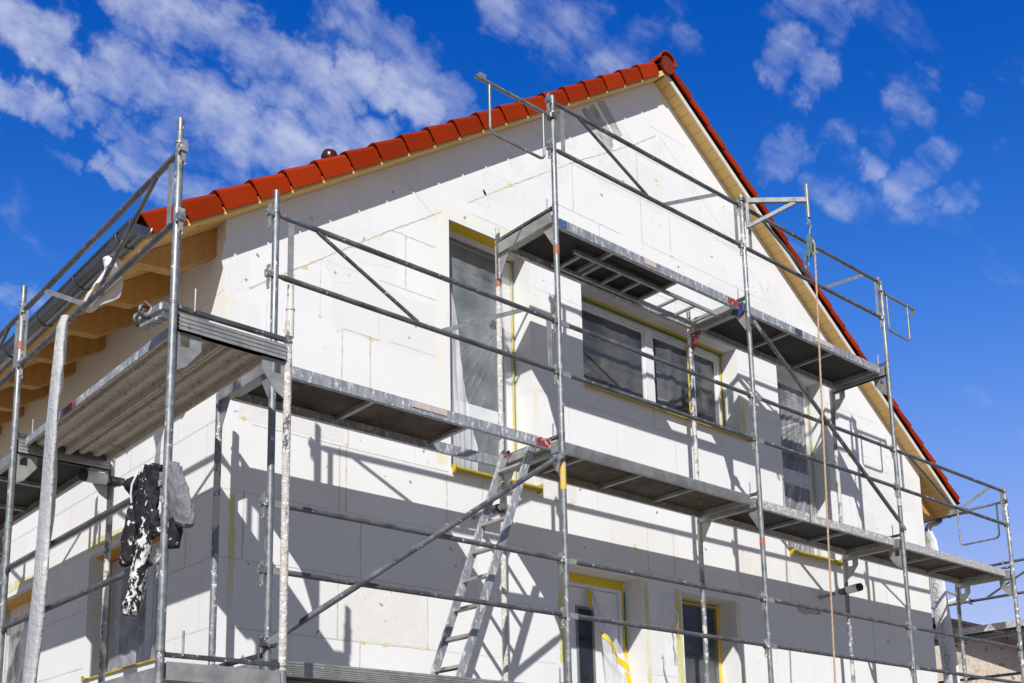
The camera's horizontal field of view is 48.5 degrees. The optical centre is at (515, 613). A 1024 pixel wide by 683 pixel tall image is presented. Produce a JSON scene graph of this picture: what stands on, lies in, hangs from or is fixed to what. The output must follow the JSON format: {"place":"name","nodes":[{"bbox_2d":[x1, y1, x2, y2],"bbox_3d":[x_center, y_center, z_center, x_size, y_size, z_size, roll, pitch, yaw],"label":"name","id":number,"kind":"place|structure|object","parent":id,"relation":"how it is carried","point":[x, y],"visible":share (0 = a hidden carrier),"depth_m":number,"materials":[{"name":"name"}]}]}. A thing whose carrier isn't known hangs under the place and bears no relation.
{"place":"outdoors","nodes":[
{"label":"outdoors","id":0,"kind":"place"},
{"bbox_2d":[0,0,1023,633],"label":"sky","id":1,"kind":"structure","parent":0,"point":[902,121],"materials":[{"name":"blue"}]},
{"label":"ground","id":2,"kind":"structure","parent":0,"visible":0},
{"bbox_2d":[154,631,286,682],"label":"frame scaffold","id":3,"kind":"object","parent":2,"relation":"on","point":[172,672],"visible":1,"depth_m":6.24,"materials":[{"name":"metal"}]},
{"bbox_2d":[100,667,154,682],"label":"scaffold platform","id":4,"kind":"structure","parent":3,"relation":"attached to","point":[145,676],"depth_m":6.47,"materials":[{"name":"metal"}]},
{"bbox_2d":[155,289,292,670],"bbox_3d":[-1.659,-0.771,6.541,0.794,2.170,0.096,8,-14,-41],"label":"frame scaffold","id":5,"kind":"object","parent":3,"relation":"on","point":[196,331],"visible":1,"depth_m":6.58,"materials":[{"name":"metal"}]},
{"bbox_2d":[5,497,129,573],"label":"guardrail","id":6,"kind":"object","parent":5,"relation":"attached to","point":[86,524],"visible":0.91,"depth_m":7.20,"materials":[{"name":"metal"}]},
{"bbox_2d":[118,463,182,615],"bbox_3d":[-2.041,-0.419,6.312,0.564,0.849,0.158,-9,-13,35],"label":"work jacket","id":7,"kind":"object","parent":6,"relation":"hanging from","point":[141,530],"visible":0.99,"depth_m":6.28,"materials":[{"name":"black fabric"}]},
{"bbox_2d":[1,557,156,633],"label":"guardrail","id":8,"kind":"object","parent":5,"relation":"attached to","point":[90,589],"visible":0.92,"depth_m":7.04,"materials":[{"name":"metal"}]},
{"bbox_2d":[25,327,221,453],"bbox_3d":[-2.670,-1.451,7.579,0.310,0.062,2.566,8,-14,-41],"label":"steel plank","id":9,"kind":"object","parent":5,"relation":"on","point":[135,379],"visible":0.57,"depth_m":7.55,"materials":[{"name":"metal"}]},
{"bbox_2d":[132,300,168,329],"bbox_3d":[-2.121,-1.743,6.587,0.264,0.134,0.104,-10,-14,39],"label":"swivel bracket","id":10,"kind":"object","parent":9,"relation":"attached to","point":[150,317],"visible":1,"depth_m":6.58,"materials":[{"name":"metal"}]},
{"bbox_2d":[68,346,261,461],"bbox_3d":[-2.435,-1.417,7.782,0.308,0.062,2.566,8,-14,-41],"label":"steel plank","id":11,"kind":"object","parent":5,"relation":"on","point":[218,370],"visible":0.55,"depth_m":7.71,"materials":[{"name":"metal"}]},
{"bbox_2d":[169,117,187,301],"bbox_3d":[-1.943,-2.341,6.565,0.056,1.155,0.094,8,-14,-41],"label":"guardrail post","id":12,"kind":"object","parent":5,"relation":"on","point":[179,213],"visible":1,"depth_m":6.55,"materials":[{"name":"metal"}]},
{"bbox_2d":[19,153,174,365],"bbox_3d":[-2.845,-2.276,7.594,0.038,0.476,2.638,8,-14,-41],"label":"double guardrail","id":13,"kind":"object","parent":12,"relation":"attached to","point":[147,187],"visible":0.95,"depth_m":7.28,"materials":[{"name":"metal"}]},
{"bbox_2d":[22,315,69,682],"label":"film hose","id":14,"kind":"object","parent":13,"relation":"hanging from","point":[47,506],"visible":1,"depth_m":7.48,"materials":[{"name":"white plastic"}]},
{"bbox_2d":[167,460,195,528],"bbox_3d":[-1.800,-0.651,6.135,0.092,0.426,0.308,8,-14,-41],"label":"grey pullover","id":15,"kind":"object","parent":5,"relation":"hanging from","point":[181,506],"visible":1,"depth_m":6.10,"materials":[{"name":"fabric"}]},
{"bbox_2d":[286,284,294,338],"bbox_3d":[-1.384,-1.856,6.991,0.056,0.340,0.056,8,-14,-41],"label":"post","id":16,"kind":"object","parent":5,"relation":"on","point":[290,309],"visible":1,"depth_m":6.98,"materials":[{"name":"metal"}]},
{"bbox_2d":[215,635,270,669],"bbox_3d":[-1.778,1.239,7.118,0.094,2.170,0.794,8,-14,-41],"label":"frame scaffold","id":17,"kind":"object","parent":2,"relation":"on","point":[265,655],"visible":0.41,"depth_m":7.10,"materials":[{"name":"metal"}]},
{"bbox_2d":[208,338,276,664],"bbox_3d":[-1.818,-0.725,7.495,0.094,2.170,0.794,8,-14,-41],"label":"frame scaffold","id":18,"kind":"object","parent":17,"relation":"on","point":[239,386],"visible":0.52,"depth_m":7.55,"materials":[{"name":"metal"}]},
{"bbox_2d":[264,189,280,341],"bbox_3d":[-1.605,-2.287,7.511,0.094,1.115,0.056,8,-14,-41],"label":"guardrail post","id":19,"kind":"object","parent":18,"relation":"on","point":[271,270],"visible":0.89,"depth_m":7.51,"materials":[{"name":"metal"}]},
{"bbox_2d":[279,214,555,372],"bbox_3d":[-0.619,-2.308,8.401,2.549,0.476,0.038,8,-14,-41],"label":"double guardrail","id":20,"kind":"object","parent":19,"relation":"attached to","point":[323,234],"visible":1,"depth_m":8.21,"materials":[{"name":"metal"}]},
{"bbox_2d":[232,363,550,466],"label":"scaffold platform","id":21,"kind":"structure","parent":18,"relation":"attached to","point":[328,400],"depth_m":8.41,"materials":[{"name":"metal"}]},
{"bbox_2d":[257,450,565,659],"bbox_3d":[-0.602,-0.501,8.021,2.669,1.900,0.108,8,-14,-41],"label":"diagonal brace","id":22,"kind":"object","parent":18,"relation":"attached to","point":[271,642],"visible":0.92,"depth_m":7.76,"materials":[{"name":"metal"}]},
{"bbox_2d":[271,659,520,682],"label":"scaffold platform","id":23,"kind":"structure","parent":17,"relation":"attached to","point":[301,672],"depth_m":7.62,"materials":[{"name":"metal"}]},
{"bbox_2d":[430,445,534,676],"bbox_3d":[-0.244,-0.425,8.833,0.860,2.024,0.374,8,-14,-41],"label":"ladder","id":24,"kind":"object","parent":23,"relation":"on","point":[465,580],"visible":0.77,"depth_m":8.77,"materials":[{"name":"metal"}]},
{"bbox_2d":[0,50,967,682],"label":"house","id":25,"kind":"structure","parent":2,"relation":"on","point":[448,198],"depth_m":10.46,"materials":[{"name":"concrete"}]},
{"bbox_2d":[3,590,31,682],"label":"window","id":26,"kind":"structure","parent":25,"relation":"in","point":[19,606],"depth_m":11.88,"materials":[{"name":"white plastic"}]},
{"bbox_2d":[83,263,122,312],"bbox_3d":[-2.718,-2.268,7.663,0.272,0.647,0.920,8,-14,-41],"label":"crumpled film","id":27,"kind":"object","parent":25,"relation":"attached to","point":[112,292],"visible":0.82,"depth_m":7.40,"materials":[{"name":"white plastic"}]},
{"bbox_2d":[95,536,159,671],"bbox_3d":[-3.086,-0.057,9.385,0.235,1.075,1.496,8,-14,-41],"label":"window","id":28,"kind":"structure","parent":25,"relation":"in","point":[134,637],"depth_m":9.61,"materials":[{"name":"white"}]},
{"bbox_2d":[449,220,519,479],"bbox_3d":[-0.310,-2.297,10.308,0.951,2.300,0.273,8,-14,-41],"label":"window","id":29,"kind":"structure","parent":25,"relation":"in","point":[473,369],"depth_m":10.46,"materials":[{"name":"grey plastic"}]},
{"bbox_2d":[471,504,505,519],"bbox_3d":[-0.212,-0.856,9.614,0.125,0.074,0.400,8,-14,-41],"label":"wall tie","id":30,"kind":"object","parent":25,"relation":"attached to","point":[498,508],"depth_m":9.50,"materials":[{"name":"metal"}]},
{"bbox_2d":[569,573,631,682],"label":"door","id":31,"kind":"structure","parent":25,"relation":"in","point":[598,650],"depth_m":10.85,"materials":[{"name":"white plastic"}]},
{"bbox_2d":[581,295,724,425],"bbox_3d":[1.421,-2.555,12.018,2.441,1.040,0.125,8,-14,-41],"label":"window","id":32,"kind":"structure","parent":25,"relation":"in","point":[604,363],"depth_m":12.05,"materials":[{"name":"white"}]},
{"bbox_2d":[682,599,722,682],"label":"window","id":33,"kind":"structure","parent":25,"relation":"in","point":[692,615],"depth_m":11.93,"materials":[{"name":"black glass"}]},
{"bbox_2d":[777,375,819,555],"bbox_3d":[3.271,-1.733,13.498,0.955,2.249,0.139,8,-14,-41],"label":"window","id":34,"kind":"structure","parent":25,"relation":"in","point":[798,472],"depth_m":13.70,"materials":[{"name":"white"}]},
{"bbox_2d":[818,583,862,598],"bbox_3d":[3.699,-0.251,12.904,0.131,0.101,0.548,8,-14,-41],"label":"wall tie","id":35,"kind":"object","parent":25,"relation":"attached to","point":[853,588],"depth_m":12.79,"materials":[{"name":"metal"}]},
{"bbox_2d":[925,531,959,682],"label":"film hose","id":36,"kind":"object","parent":25,"relation":"hanging from","point":[942,616],"visible":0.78,"depth_m":15.00,"materials":[{"name":"beige plastic"}]},
{"bbox_2d":[559,668,572,682],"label":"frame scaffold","id":37,"kind":"object","parent":2,"relation":"on","point":[569,681],"visible":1,"depth_m":8.83,"materials":[{"name":"metal"}]},
{"bbox_2d":[499,423,571,680],"bbox_3d":[0.131,-0.441,9.187,0.094,2.170,0.794,8,-14,-41],"label":"frame scaffold","id":38,"kind":"object","parent":37,"relation":"on","point":[558,465],"visible":0.77,"depth_m":9.07,"materials":[{"name":"metal"}]},
{"bbox_2d":[274,500,563,564],"bbox_3d":[-0.580,-0.547,8.066,2.553,0.066,0.038,8,-14,-41],"label":"guardrail","id":39,"kind":"object","parent":38,"relation":"attached to","point":[298,508],"visible":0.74,"depth_m":7.92,"materials":[{"name":"metal"}]},
{"bbox_2d":[273,567,565,619],"bbox_3d":[-0.572,-0.118,7.984,2.553,0.066,0.038,8,-14,-41],"label":"guardrail","id":40,"kind":"object","parent":38,"relation":"attached to","point":[276,571],"visible":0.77,"depth_m":7.89,"materials":[{"name":"metal"}]},
{"bbox_2d":[495,198,564,456],"bbox_3d":[0.091,-2.405,9.563,0.094,2.170,0.794,8,-14,-41],"label":"frame scaffold","id":41,"kind":"object","parent":38,"relation":"on","point":[546,222],"visible":0.96,"depth_m":9.61,"materials":[{"name":"metal"}]},
{"bbox_2d":[545,93,557,202],"bbox_3d":[0.305,-3.910,9.569,0.094,1.000,0.056,8,-14,-41],"label":"guardrail post","id":42,"kind":"object","parent":41,"relation":"on","point":[551,142],"visible":1,"depth_m":9.55,"materials":[{"name":"metal"}]},
{"bbox_2d":[475,72,556,159],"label":"end gate","id":43,"kind":"structure","parent":42,"relation":"attached to","point":[480,76],"depth_m":9.30,"materials":[{"name":"metal"}]},
{"bbox_2d":[932,617,1023,682],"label":"old house","id":44,"kind":"structure","parent":2,"relation":"on","point":[983,659],"depth_m":24.44,"materials":[{"name":"paint"}]},
{"bbox_3d":[2.114,1.807,10.496,0.094,2.170,0.794,8,-14,-41],"label":"frame scaffold","id":45,"kind":"object","parent":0,"visible":0},
{"bbox_2d":[697,482,773,682],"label":"frame scaffold","id":46,"kind":"object","parent":45,"relation":"on","point":[754,509],"visible":0.78,"depth_m":10.83,"materials":[{"name":"metal"}]},
{"bbox_2d":[515,442,750,518],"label":"scaffold platform","id":47,"kind":"structure","parent":46,"relation":"attached to","point":[603,473],"depth_m":10.22,"materials":[{"name":"metal"}]},
{"bbox_2d":[569,558,765,601],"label":"guardrail","id":48,"kind":"object","parent":46,"relation":"attached to","point":[644,575],"visible":1,"depth_m":9.62,"materials":[{"name":"metal"}]},
{"bbox_2d":[570,613,765,648],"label":"guardrail","id":49,"kind":"object","parent":46,"relation":"attached to","point":[576,616],"visible":1,"depth_m":9.54,"materials":[{"name":"metal"}]},
{"bbox_2d":[686,289,761,489],"bbox_3d":[2.033,-2.121,11.249,0.094,2.170,0.794,8,-14,-41],"label":"frame scaffold","id":50,"kind":"object","parent":46,"relation":"on","point":[742,314],"visible":0.81,"depth_m":11.21,"materials":[{"name":"metal"}]},
{"bbox_2d":[509,218,738,329],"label":"scaffold platform","id":51,"kind":"structure","parent":50,"relation":"attached to","point":[600,264],"depth_m":10.45,"materials":[{"name":"metal"}]},
{"bbox_2d":[561,320,752,398],"bbox_3d":[1.325,-2.227,10.132,2.544,0.066,0.038,8,-14,-41],"label":"guardrail","id":52,"kind":"object","parent":50,"relation":"attached to","point":[640,353],"visible":1,"depth_m":10.01,"materials":[{"name":"metal"}]},
{"bbox_2d":[563,371,752,441],"bbox_3d":[1.334,-1.798,10.050,2.544,0.066,0.038,8,-14,-41],"label":"guardrail","id":53,"kind":"object","parent":50,"relation":"attached to","point":[640,399],"visible":1,"depth_m":9.92,"materials":[{"name":"metal"}]},
{"bbox_2d":[736,194,748,293],"bbox_3d":[2.247,-3.661,11.262,0.094,1.070,0.056,8,-14,-41],"label":"guardrail post","id":54,"kind":"object","parent":50,"relation":"on","point":[742,241],"visible":1,"depth_m":11.24,"materials":[{"name":"metal"}]},
{"bbox_2d":[555,102,740,246],"bbox_3d":[1.286,-3.987,10.467,2.540,0.476,0.038,8,-14,-41],"label":"double guardrail","id":55,"kind":"object","parent":54,"relation":"attached to","point":[584,122],"visible":1,"depth_m":10.29,"materials":[{"name":"metal"}]},
{"bbox_2d":[737,184,810,228],"bbox_3d":[2.576,-4.063,11.352,0.712,0.440,0.070,-1,-11,0],"label":"bracket arm","id":56,"kind":"object","parent":54,"relation":"attached to","point":[791,201],"visible":1,"depth_m":11.34},
{"bbox_2d":[804,217,813,268],"bbox_3d":[2.904,-3.685,11.278,0.118,0.553,0.088,-5,-12,21],"label":"rope pulley","id":57,"kind":"object","parent":56,"relation":"hanging from","point":[809,251],"visible":1,"depth_m":11.26,"materials":[{"name":"metal"}]},
{"bbox_2d":[812,240,835,682],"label":"rope","id":58,"kind":"object","parent":57,"relation":"hanging from","point":[815,254],"visible":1,"depth_m":10.74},
{"bbox_2d":[743,206,881,318],"bbox_3d":[3.219,-3.706,12.144,2.512,0.476,0.038,8,-14,-41],"label":"double guardrail","id":59,"kind":"object","parent":54,"relation":"attached to","point":[809,279],"visible":0.91,"depth_m":11.99,"materials":[{"name":"metal"}]},
{"bbox_2d":[748,317,906,530],"bbox_3d":[3.262,-1.891,11.786,2.602,1.750,0.108,8,-14,-41],"label":"diagonal brace","id":60,"kind":"object","parent":50,"relation":"attached to","point":[753,323],"visible":1,"depth_m":11.67,"materials":[{"name":"metal"}]},
{"bbox_2d":[711,500,894,555],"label":"scaffold platform","id":61,"kind":"structure","parent":46,"relation":"attached to","point":[793,526],"depth_m":11.94,"materials":[{"name":"metal"}]},
{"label":"frame scaffold","id":62,"kind":"object","parent":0,"visible":0},
{"bbox_2d":[842,525,916,682],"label":"frame scaffold","id":63,"kind":"object","parent":62,"relation":"on","point":[900,561],"visible":0.77,"depth_m":12.51,"materials":[{"name":"metal"}]},
{"bbox_2d":[769,597,909,630],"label":"guardrail","id":64,"kind":"object","parent":63,"relation":"attached to","point":[783,602],"visible":1,"depth_m":11.34,"materials":[{"name":"metal"}]},
{"bbox_2d":[771,643,913,669],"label":"guardrail","id":65,"kind":"object","parent":63,"relation":"attached to","point":[782,647],"visible":1,"depth_m":11.25,"materials":[{"name":"metal"}]},
{"bbox_2d":[829,355,903,531],"bbox_3d":[3.956,-1.840,12.918,0.096,2.170,0.794,8,-14,-41],"label":"frame scaffold","id":66,"kind":"object","parent":63,"relation":"on","point":[885,388],"visible":0.8,"depth_m":12.89,"materials":[{"name":"metal"}]},
{"bbox_2d":[701,306,879,388],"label":"scaffold platform","id":67,"kind":"structure","parent":66,"relation":"attached to","point":[797,348],"depth_m":12.29,"materials":[{"name":"metal"}]},
{"bbox_2d":[756,395,894,451],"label":"guardrail","id":68,"kind":"object","parent":66,"relation":"attached to","point":[788,409],"visible":0.99,"depth_m":11.65,"materials":[{"name":"metal"}]},
{"bbox_2d":[758,438,897,490],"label":"guardrail","id":69,"kind":"object","parent":66,"relation":"attached to","point":[794,452],"visible":1,"depth_m":11.57,"materials":[{"name":"metal"}]},
{"bbox_2d":[876,277,888,360],"bbox_3d":[4.170,-3.345,12.923,0.094,0.999,0.056,8,-14,-41],"label":"guardrail post","id":70,"kind":"object","parent":66,"relation":"on","point":[883,320],"visible":1,"depth_m":12.90,"materials":[{"name":"metal"}]},
{"bbox_2d":[878,290,914,341],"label":"end gate","id":71,"kind":"structure","parent":70,"relation":"attached to","point":[887,296],"depth_m":13.17,"materials":[{"name":"metal"}]},
{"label":"frame scaffold","id":72,"kind":"object","parent":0,"visible":0},
{"bbox_2d":[955,558,1023,682],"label":"frame scaffold","id":73,"kind":"object","parent":72,"relation":"on","point":[1011,589],"visible":0.7,"depth_m":14.22,"materials":[{"name":"metal"}]},
{"bbox_2d":[858,541,1005,584],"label":"scaffold platform","id":74,"kind":"structure","parent":73,"relation":"attached to","point":[935,564],"depth_m":13.68,"materials":[{"name":"metal"}]},
{"bbox_2d":[912,625,1020,651],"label":"guardrail","id":75,"kind":"object","parent":73,"relation":"attached to","point":[963,637],"visible":1,"depth_m":13.02,"materials":[{"name":"metal"}]},
{"bbox_2d":[916,665,1022,682],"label":"guardrail","id":76,"kind":"object","parent":73,"relation":"attached to","point":[961,674],"visible":1,"depth_m":12.88,"materials":[{"name":"metal"}]},
{"bbox_2d":[1001,486,1013,564],"bbox_3d":[6.150,-1.099,14.231,0.094,1.000,0.056,8,-14,-41],"label":"guardrail post","id":77,"kind":"object","parent":73,"relation":"on","point":[1008,531],"visible":1,"depth_m":14.21,"materials":[{"name":"metal"}]},
{"bbox_2d":[897,450,1006,525],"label":"double guardrail","id":78,"kind":"object","parent":77,"relation":"attached to","point":[948,503],"visible":1,"depth_m":13.28,"materials":[{"name":"metal"}]},
{"bbox_2d":[947,500,1007,545],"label":"end gate","id":79,"kind":"structure","parent":77,"relation":"attached to","point":[951,512],"depth_m":14.51,"materials":[{"name":"metal"}]},
{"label":"frame scaffold","id":80,"kind":"object","parent":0,"visible":0},
{"bbox_2d":[0,419,114,682],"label":"frame scaffold","id":81,"kind":"object","parent":80,"relation":"on","point":[17,472],"visible":0.74,"depth_m":8.49,"materials":[{"name":"metal"}]},
{"bbox_2d":[11,285,26,430],"bbox_3d":[-3.717,-1.927,8.539,0.056,1.155,0.094,8,-14,-41],"label":"guardrail post","id":82,"kind":"object","parent":81,"relation":"on","point":[19,368],"visible":0.91,"depth_m":8.51,"materials":[{"name":"metal"}]},
{"bbox_2d":[0,313,18,386],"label":"double guardrail","id":83,"kind":"object","parent":82,"relation":"attached to","point":[4,331],"visible":0.91,"depth_m":8.72,"materials":[{"name":"metal"}]},
{"bbox_2d":[0,453,88,533],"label":"scaffold platform","id":84,"kind":"structure","parent":81,"relation":"attached to","point":[27,491],"depth_m":9.48,"materials":[{"name":"metal"}]},
{"bbox_2d":[78,469,124,487],"bbox_3d":[-3.120,-1.028,8.885,0.577,0.095,0.138,8,-14,-41],"label":"wall tie","id":85,"kind":"object","parent":81,"relation":"attached to","point":[90,476],"depth_m":8.75,"materials":[{"name":"metal"}]},
{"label":"frame scaffold","id":86,"kind":"object","parent":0,"visible":0},
{"bbox_2d":[0,531,4,591],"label":"frame scaffold","id":87,"kind":"object","parent":86,"relation":"on","point":[1,545],"visible":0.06,"depth_m":10.75,"materials":[{"name":"metal"}]},
{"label":"frame scaffold","id":88,"kind":"object","parent":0,"visible":0},
{"bbox_2d":[934,619,1023,645],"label":"scaffold platform","id":89,"kind":"structure","parent":88,"relation":"on","point":[999,629],"depth_m":14.88,"materials":[{"name":"metal"}]},
{"bbox_2d":[938,672,1020,682],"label":"guardrail","id":90,"kind":"object","parent":88,"relation":"attached to","point":[1003,675],"visible":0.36,"depth_m":15.12,"materials":[{"name":"metal"}]},
{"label":"frame scaffold","id":91,"kind":"object","parent":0,"visible":0},
{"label":"guardrail post","id":92,"kind":"object","parent":91,"relation":"on","visible":0},
{"bbox_2d":[931,558,1023,608],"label":"double guardrail","id":93,"kind":"object","parent":92,"relation":"attached to","point":[989,596],"visible":0.23,"depth_m":15.27,"materials":[{"name":"metal"}]},
{"bbox_2d":[948,597,972,604],"bbox_3d":[6.045,-0.144,15.720,0.061,0.152,0.582,8,-14,-41],"label":"tied film","id":94,"kind":"object","parent":93,"relation":"attached to","point":[952,601],"visible":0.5,"depth_m":15.69,"materials":[{"name":"white plastic"}]}
]}

